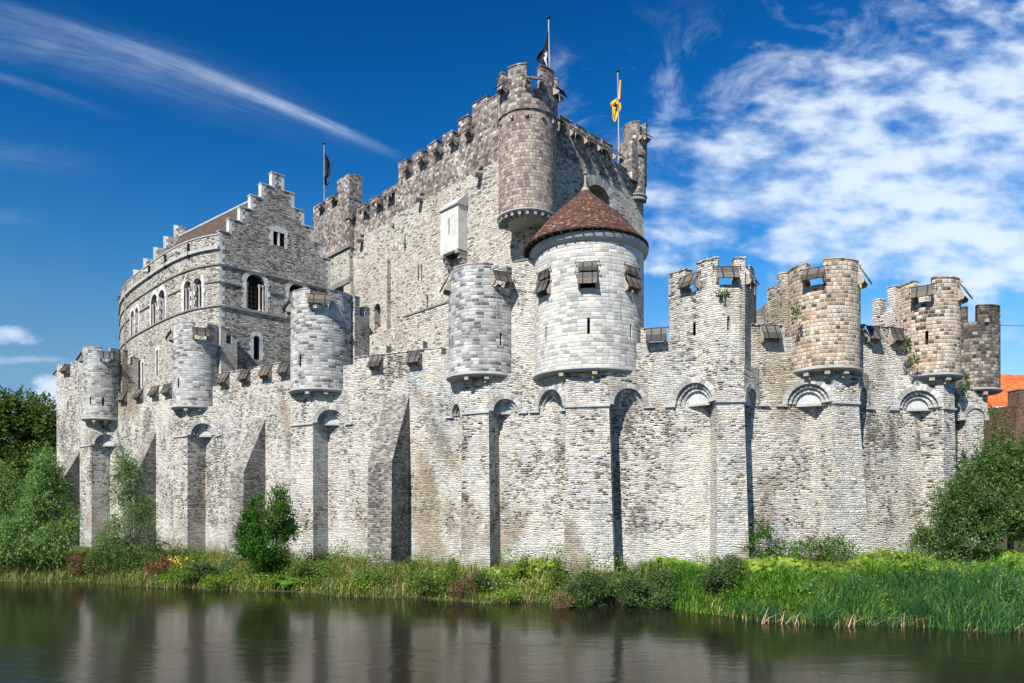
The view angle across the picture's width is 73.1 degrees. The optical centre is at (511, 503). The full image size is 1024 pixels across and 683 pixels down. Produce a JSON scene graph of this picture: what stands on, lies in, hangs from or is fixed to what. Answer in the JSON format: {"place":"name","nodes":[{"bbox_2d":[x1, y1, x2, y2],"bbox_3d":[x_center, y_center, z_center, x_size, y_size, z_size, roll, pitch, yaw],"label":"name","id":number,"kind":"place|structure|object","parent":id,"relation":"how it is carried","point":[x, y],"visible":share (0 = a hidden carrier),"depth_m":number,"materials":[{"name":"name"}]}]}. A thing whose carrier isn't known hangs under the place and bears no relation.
{"place":"outdoors","nodes":[
{"label":"outdoors","id":0,"kind":"place"},
{"bbox_2d":[0,581,1023,682],"bbox_3d":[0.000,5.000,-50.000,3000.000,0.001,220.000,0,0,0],"label":"water","id":1,"kind":"structure","parent":0,"point":[79,632],"depth_m":24.63,"materials":[{"name":"black liquid"}]},
{"bbox_2d":[711,603,1023,633],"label":"dead reeds","id":2,"kind":"object","parent":1,"relation":"in","point":[916,624],"visible":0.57,"depth_m":28.17,"materials":[{"name":"plant"}]},
{"bbox_2d":[720,556,1023,633],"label":"reed bed","id":3,"kind":"object","parent":1,"relation":"in","point":[945,622],"visible":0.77,"depth_m":28.74,"materials":[{"name":"green plant"}]},
{"bbox_2d":[0,538,1023,624],"bbox_3d":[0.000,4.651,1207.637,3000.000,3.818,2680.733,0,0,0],"label":"ground","id":4,"kind":"structure","parent":0,"point":[487,600],"depth_m":37.99,"materials":[{"name":"green plant"}]},
{"bbox_2d":[0,385,56,502],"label":"broadleaf tree","id":5,"kind":"object","parent":4,"relation":"on","point":[23,421],"visible":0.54,"depth_m":82.70,"materials":[{"name":"green plant"}]},
{"bbox_2d":[0,460,68,573],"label":"willow tree","id":6,"kind":"object","parent":4,"relation":"on","point":[7,494],"visible":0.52,"depth_m":45.66,"materials":[{"name":"green plant"}]},
{"bbox_2d":[18,433,56,524],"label":"broadleaf tree","id":7,"kind":"object","parent":4,"relation":"on","point":[36,439],"visible":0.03,"depth_m":83.41,"materials":[{"name":"green plant"}]},
{"bbox_2d":[0,434,86,573],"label":"willow tree","id":8,"kind":"object","parent":4,"relation":"on","point":[43,484],"visible":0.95,"depth_m":45.71,"materials":[{"name":"green plant"}]},
{"bbox_2d":[66,554,109,576],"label":"wild bush","id":9,"kind":"object","parent":4,"relation":"on","point":[79,560],"visible":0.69,"depth_m":44.55,"materials":[{"name":"brown plant"}]},
{"bbox_2d":[76,346,138,546],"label":"wall tower","id":10,"kind":"structure","parent":4,"relation":"on","point":[104,383],"depth_m":61.28,"materials":[{"name":"stone"}]},
{"bbox_2d":[82,537,149,580],"bbox_3d":[-25.332,3.670,44.536,3.974,3.242,3.491,0,0,-18],"label":"osier bush","id":11,"kind":"object","parent":4,"relation":"on","point":[118,552],"visible":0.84,"depth_m":43.91,"materials":[{"name":"green plant"}]},
{"bbox_2d":[84,426,172,570],"bbox_3d":[-25.055,0.068,45.291,4.630,10.366,4.208,0,0,10],"label":"willow sapling","id":12,"kind":"object","parent":4,"relation":"on","point":[129,470],"visible":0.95,"depth_m":45.14,"materials":[{"name":"green plant"}]},
{"bbox_2d":[142,554,180,578],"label":"wild bush","id":13,"kind":"object","parent":4,"relation":"on","point":[164,563],"visible":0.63,"depth_m":42.25,"materials":[{"name":"brown plant"}]},
{"bbox_2d":[167,556,210,585],"bbox_3d":[-19.283,4.154,41.438,2.739,2.013,1.938,0,0,0],"label":"wild bush","id":14,"kind":"object","parent":4,"relation":"on","point":[176,570],"visible":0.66,"depth_m":41.11,"materials":[{"name":"green plant"}]},
{"bbox_2d":[168,555,192,567],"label":"yellow flowers","id":15,"kind":"object","parent":14,"relation":"attached to","point":[177,561],"visible":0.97,"depth_m":41.12,"materials":[{"name":"yellow plant"}]},
{"bbox_2d":[165,321,236,552],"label":"wall tower","id":16,"kind":"structure","parent":4,"relation":"on","point":[198,365],"depth_m":52.78,"materials":[{"name":"stone"}]},
{"bbox_2d":[186,558,236,579],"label":"wild bush","id":17,"kind":"object","parent":4,"relation":"on","point":[204,567],"visible":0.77,"depth_m":40.97,"materials":[{"name":"green plant"}]},
{"bbox_2d":[198,571,236,589],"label":"wild bush","id":18,"kind":"object","parent":4,"relation":"on","point":[214,583],"visible":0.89,"depth_m":39.73,"materials":[{"name":"green plant"}]},
{"bbox_2d":[118,171,330,388],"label":"stepped gable hall","id":19,"kind":"structure","parent":4,"relation":"on","point":[243,271],"depth_m":57.01,"materials":[{"name":"stone"}]},
{"bbox_2d":[129,307,137,336],"bbox_3d":[-35.259,-16.895,64.476,0.335,2.782,1.965,0,0,-43],"label":"arched window frame","id":20,"kind":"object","parent":19,"relation":"in","point":[131,325],"depth_m":64.77,"materials":[{"name":"stone"}]},
{"bbox_2d":[133,304,139,334],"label":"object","id":21,"kind":"structure","parent":19,"relation":"in","point":[136,306],"depth_m":63.47,"materials":[{"name":"stone"}]},
{"bbox_2d":[141,359,144,386],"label":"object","id":22,"kind":"structure","parent":19,"relation":"in","point":[143,361],"depth_m":61.87,"materials":[{"name":"stone"}]},
{"bbox_2d":[149,290,161,325],"bbox_3d":[-30.949,-16.995,60.045,2.348,2.981,0.334,0,0,44],"label":"window","id":23,"kind":"structure","parent":19,"relation":"in","point":[154,292],"depth_m":60.01,"materials":[{"name":"stone"}]},
{"bbox_2d":[155,346,159,375],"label":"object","id":24,"kind":"structure","parent":19,"relation":"in","point":[157,348],"depth_m":59.51,"materials":[{"name":"stone"}]},
{"bbox_2d":[156,285,166,320],"bbox_3d":[-29.698,-16.995,58.826,2.348,2.982,0.333,0,0,44],"label":"arched window frame","id":25,"kind":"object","parent":19,"relation":"in","point":[162,287],"depth_m":58.79,"materials":[{"name":"stone"}]},
{"bbox_2d":[181,279,197,310],"bbox_3d":[-26.021,-16.876,55.744,1.873,2.744,0.331,0,0,32],"label":"arched window frame","id":26,"kind":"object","parent":19,"relation":"in","point":[195,302],"depth_m":55.88,"materials":[{"name":"stone"}]},
{"bbox_2d":[190,275,204,307],"bbox_3d":[-24.822,-16.872,55.261,1.873,2.737,0.775,0,0,32],"label":"arched window frame","id":27,"kind":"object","parent":19,"relation":"in","point":[201,286],"depth_m":55.04,"materials":[{"name":"stone"}]},
{"bbox_2d":[241,269,269,312],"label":"window","id":28,"kind":"structure","parent":19,"relation":"in","point":[253,298],"depth_m":56.45,"materials":[{"name":"stone"}]},
{"bbox_2d":[249,332,263,360],"bbox_3d":[-20.889,-12.759,56.241,1.240,2.245,0.612,0,0,-43],"label":"window frame","id":29,"kind":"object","parent":19,"relation":"in","point":[253,352],"depth_m":56.23,"materials":[{"name":"stone"}]},
{"bbox_2d":[269,226,288,248],"bbox_3d":[-19.464,-22.095,57.468,1.700,1.711,0.434,0,0,-43],"label":"window","id":30,"kind":"structure","parent":19,"relation":"in","point":[276,239],"depth_m":57.40,"materials":[{"name":"stone"}]},
{"bbox_2d":[284,279,307,316],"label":"window","id":31,"kind":"structure","parent":19,"relation":"in","point":[288,288],"depth_m":58.06,"materials":[{"name":"stone"}]},
{"bbox_2d":[231,483,302,578],"bbox_3d":[-14.677,1.743,41.223,4.377,5.992,3.008,0,0,0],"label":"leafy shrub","id":32,"kind":"object","parent":4,"relation":"on","point":[251,538],"visible":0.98,"depth_m":40.91,"materials":[{"name":"green plant"}]},
{"bbox_2d":[272,573,301,588],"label":"burdock plant","id":33,"kind":"object","parent":4,"relation":"on","point":[284,584],"visible":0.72,"depth_m":39.37,"materials":[{"name":"green plant"}]},
{"bbox_2d":[283,557,330,580],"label":"wild bush","id":34,"kind":"object","parent":4,"relation":"on","point":[305,567],"visible":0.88,"depth_m":39.60,"materials":[{"name":"green plant"}]},
{"bbox_2d":[282,288,369,560],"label":"wall tower","id":35,"kind":"structure","parent":4,"relation":"on","point":[329,343],"depth_m":44.80,"materials":[{"name":"stone"}]},
{"bbox_2d":[5,554,665,598],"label":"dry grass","id":36,"kind":"structure","parent":4,"relation":"on","point":[647,569],"depth_m":39.93,"materials":[{"name":"plant"}]},
{"bbox_2d":[151,564,555,598],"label":"yellow green undergrowth","id":37,"kind":"object","parent":4,"relation":"on","point":[301,580],"visible":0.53,"depth_m":38.71,"materials":[{"name":"green plant"}]},
{"bbox_2d":[349,567,394,589],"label":"wild bush","id":38,"kind":"object","parent":4,"relation":"on","point":[376,577],"visible":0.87,"depth_m":37.76,"materials":[{"name":"green plant"}]},
{"bbox_2d":[370,300,448,361],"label":"courtyard building","id":39,"kind":"structure","parent":4,"relation":"on","point":[430,325],"depth_m":48.16,"materials":[{"name":"stone"}]},
{"bbox_2d":[403,554,420,587],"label":"tall weed","id":40,"kind":"object","parent":4,"relation":"on","point":[412,568],"visible":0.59,"depth_m":37.41,"materials":[{"name":"green plant"}]},
{"bbox_2d":[406,565,455,598],"bbox_3d":[-4.255,4.106,36.288,2.728,1.796,1.867,0,0,0],"label":"wild bush","id":41,"kind":"object","parent":4,"relation":"on","point":[421,579],"visible":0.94,"depth_m":35.99,"materials":[{"name":"green plant"}]},
{"bbox_2d":[443,556,460,592],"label":"tall weed","id":42,"kind":"object","parent":4,"relation":"on","point":[450,571],"visible":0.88,"depth_m":36.09,"materials":[{"name":"green plant"}]},
{"bbox_2d":[444,573,481,600],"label":"rusty shrub","id":43,"kind":"object","parent":4,"relation":"on","point":[461,590],"visible":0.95,"depth_m":35.38,"materials":[{"name":"brown plant"}]},
{"bbox_2d":[313,62,652,334],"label":"keep tower","id":44,"kind":"structure","parent":4,"relation":"on","point":[497,178],"depth_m":56.09,"materials":[{"name":"grey stone"}]},
{"bbox_2d":[323,142,330,234],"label":"flagpole","id":45,"kind":"object","parent":44,"relation":"attached to","point":[327,168],"visible":1,"depth_m":71.95,"materials":[{"name":"grey metal"}]},
{"bbox_2d":[536,16,550,67],"bbox_3d":[2.292,-32.298,50.507,1.151,6.599,0.331,0,0,0],"label":"flagpole","id":46,"kind":"object","parent":44,"relation":"attached to","point":[542,56],"visible":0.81,"depth_m":50.46,"materials":[{"name":"grey metal"}]},
{"bbox_2d":[610,69,620,160],"bbox_3d":[8.788,-32.851,58.500,0.911,7.704,0.300,0,0,0],"label":"flagpole","id":47,"kind":"object","parent":44,"relation":"attached to","point":[615,104],"visible":0.98,"depth_m":58.45,"materials":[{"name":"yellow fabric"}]},
{"bbox_2d":[465,568,501,592],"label":"wild bush","id":48,"kind":"object","parent":4,"relation":"on","point":[482,577],"visible":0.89,"depth_m":35.38,"materials":[{"name":"green plant"}]},
{"bbox_2d":[440,262,527,570],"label":"wall tower","id":49,"kind":"structure","parent":4,"relation":"on","point":[486,388],"depth_m":39.11,"materials":[{"name":"stone"}]},
{"bbox_2d":[51,258,957,569],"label":"curtain wall","id":50,"kind":"structure","parent":4,"relation":"on","point":[395,464],"depth_m":39.42,"materials":[{"name":"stone"}]},
{"bbox_2d":[487,585,528,602],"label":"wild bush","id":51,"kind":"object","parent":4,"relation":"on","point":[513,592],"visible":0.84,"depth_m":34.66,"materials":[{"name":"green plant"}]},
{"bbox_2d":[0,532,1023,618],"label":"wild weeds","id":52,"kind":"object","parent":4,"relation":"on","point":[326,555],"visible":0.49,"depth_m":37.21,"materials":[{"name":"green plant"}]},
{"bbox_2d":[515,555,529,577],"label":"tall weed","id":53,"kind":"object","parent":4,"relation":"on","point":[522,566],"visible":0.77,"depth_m":37.49,"materials":[{"name":"green plant"}]},
{"bbox_2d":[546,555,567,587],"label":"tall weed","id":54,"kind":"object","parent":4,"relation":"on","point":[557,571],"visible":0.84,"depth_m":35.91,"materials":[{"name":"green plant"}]},
{"bbox_2d":[551,589,575,608],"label":"dead bush","id":55,"kind":"object","parent":4,"relation":"on","point":[564,605],"visible":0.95,"depth_m":32.77,"materials":[{"name":"brown plant"}]},
{"bbox_2d":[523,172,654,579],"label":"wall tower","id":56,"kind":"structure","parent":4,"relation":"on","point":[586,249],"depth_m":36.51,"materials":[{"name":"stone"}]},
{"bbox_2d":[549,569,681,608],"bbox_3d":[5.053,4.345,33.649,6.494,2.451,2.848,0,0,0],"label":"rounded shrub","id":57,"kind":"object","parent":4,"relation":"on","point":[635,590],"visible":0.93,"depth_m":33.21,"materials":[{"name":"green plant"}]},
{"bbox_2d":[665,256,769,564],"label":"wall tower","id":58,"kind":"structure","parent":4,"relation":"on","point":[719,373],"depth_m":35.02,"materials":[{"name":"stone"}]},
{"bbox_2d":[714,288,731,299],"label":"ivy clump","id":59,"kind":"object","parent":58,"relation":"attached to","point":[724,293],"visible":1,"depth_m":34.79,"materials":[{"name":"green plant"}]},
{"bbox_2d":[690,552,750,593],"bbox_3d":[9.754,3.246,32.154,2.847,1.974,2.074,0,0,0],"label":"shrub","id":60,"kind":"object","parent":4,"relation":"on","point":[714,573],"visible":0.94,"depth_m":31.93,"materials":[{"name":"green plant"}]},
{"bbox_2d":[484,548,1023,582],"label":"broad lime leaves","id":61,"kind":"object","parent":4,"relation":"on","point":[758,564],"visible":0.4,"depth_m":33.24,"materials":[{"name":"green plant"}]},
{"bbox_2d":[756,304,766,328],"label":"wall","id":62,"kind":"structure","parent":4,"relation":"on","point":[761,315],"depth_m":46.53,"materials":[{"name":"white stone"}]},
{"bbox_2d":[741,514,857,563],"bbox_3d":[14.441,2.219,34.624,6.264,3.385,2.229,0,0,0],"label":"butterfly bush","id":63,"kind":"object","parent":4,"relation":"on","point":[769,537],"visible":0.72,"depth_m":34.40,"materials":[{"name":"green plant"}]},
{"bbox_2d":[748,539,852,558],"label":"purple flowers","id":64,"kind":"object","parent":63,"relation":"attached to","point":[790,547],"visible":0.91,"depth_m":33.84,"materials":[{"name":"plant"}]},
{"bbox_2d":[766,257,875,559],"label":"wall tower","id":65,"kind":"structure","parent":4,"relation":"on","point":[824,332],"depth_m":35.40,"materials":[{"name":"stone"}]},
{"bbox_2d":[791,302,803,320],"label":"ivy clump","id":66,"kind":"object","parent":65,"relation":"attached to","point":[796,311],"visible":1,"depth_m":35.05,"materials":[{"name":"green plant"}]},
{"bbox_2d":[634,549,1023,628],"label":"sedge bed","id":67,"kind":"object","parent":4,"relation":"on","point":[788,579],"visible":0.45,"depth_m":31.17,"materials":[{"name":"green plant"}]},
{"bbox_2d":[872,276,972,554],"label":"wall tower","id":68,"kind":"structure","parent":4,"relation":"on","point":[928,317],"depth_m":37.54,"materials":[{"name":"stone"}]},
{"bbox_2d":[902,336,913,354],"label":"ivy clump","id":69,"kind":"object","parent":68,"relation":"attached to","point":[908,346],"visible":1,"depth_m":37.08,"materials":[{"name":"green plant"}]},
{"bbox_2d":[908,353,921,368],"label":"ivy clump","id":70,"kind":"object","parent":68,"relation":"attached to","point":[917,359],"visible":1,"depth_m":36.84,"materials":[{"name":"green plant"}]},
{"bbox_2d":[960,373,972,397],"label":"ivy clump","id":71,"kind":"object","parent":68,"relation":"attached to","point":[963,390],"visible":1,"depth_m":38.39,"materials":[{"name":"green plant"}]},
{"bbox_2d":[904,460,1021,562],"bbox_3d":[21.452,0.659,33.169,5.318,5.478,2.853,0,0,0],"label":"leafy shrub","id":72,"kind":"object","parent":4,"relation":"on","point":[963,515],"visible":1,"depth_m":32.69,"materials":[{"name":"green plant"}]},
{"bbox_2d":[929,404,1023,552],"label":"leafy shrub","id":73,"kind":"object","parent":4,"relation":"on","point":[998,471],"visible":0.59,"depth_m":34.37,"materials":[{"name":"green plant"}]},
{"bbox_2d":[955,304,1002,547],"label":"wall tower","id":74,"kind":"structure","parent":4,"relation":"on","point":[981,350],"depth_m":41.79,"materials":[{"name":"stone"}]},
{"bbox_2d":[984,388,1023,537],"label":"brick house","id":75,"kind":"structure","parent":4,"relation":"on","point":[1015,400],"depth_m":56.53,"materials":[{"name":"brown brick"}]},
{"bbox_2d":[985,405,1023,542],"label":"sparse tree","id":76,"kind":"object","parent":4,"relation":"on","point":[1005,540],"visible":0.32,"depth_m":49.89,"materials":[{"name":"green plant"}]},
{"bbox_2d":[988,374,1023,408],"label":"orange roofed house","id":77,"kind":"structure","parent":4,"relation":"on","point":[1010,382],"depth_m":64.24,"materials":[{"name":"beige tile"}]},
{"bbox_2d":[1008,431,1023,540],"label":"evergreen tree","id":78,"kind":"object","parent":4,"relation":"on","point":[1020,442],"depth_m":52.31,"materials":[{"name":"green plant"}]},
{"bbox_2d":[0,0,1023,438],"label":"sky","id":79,"kind":"structure","parent":0,"point":[887,136],"materials":[{"name":"blue"}]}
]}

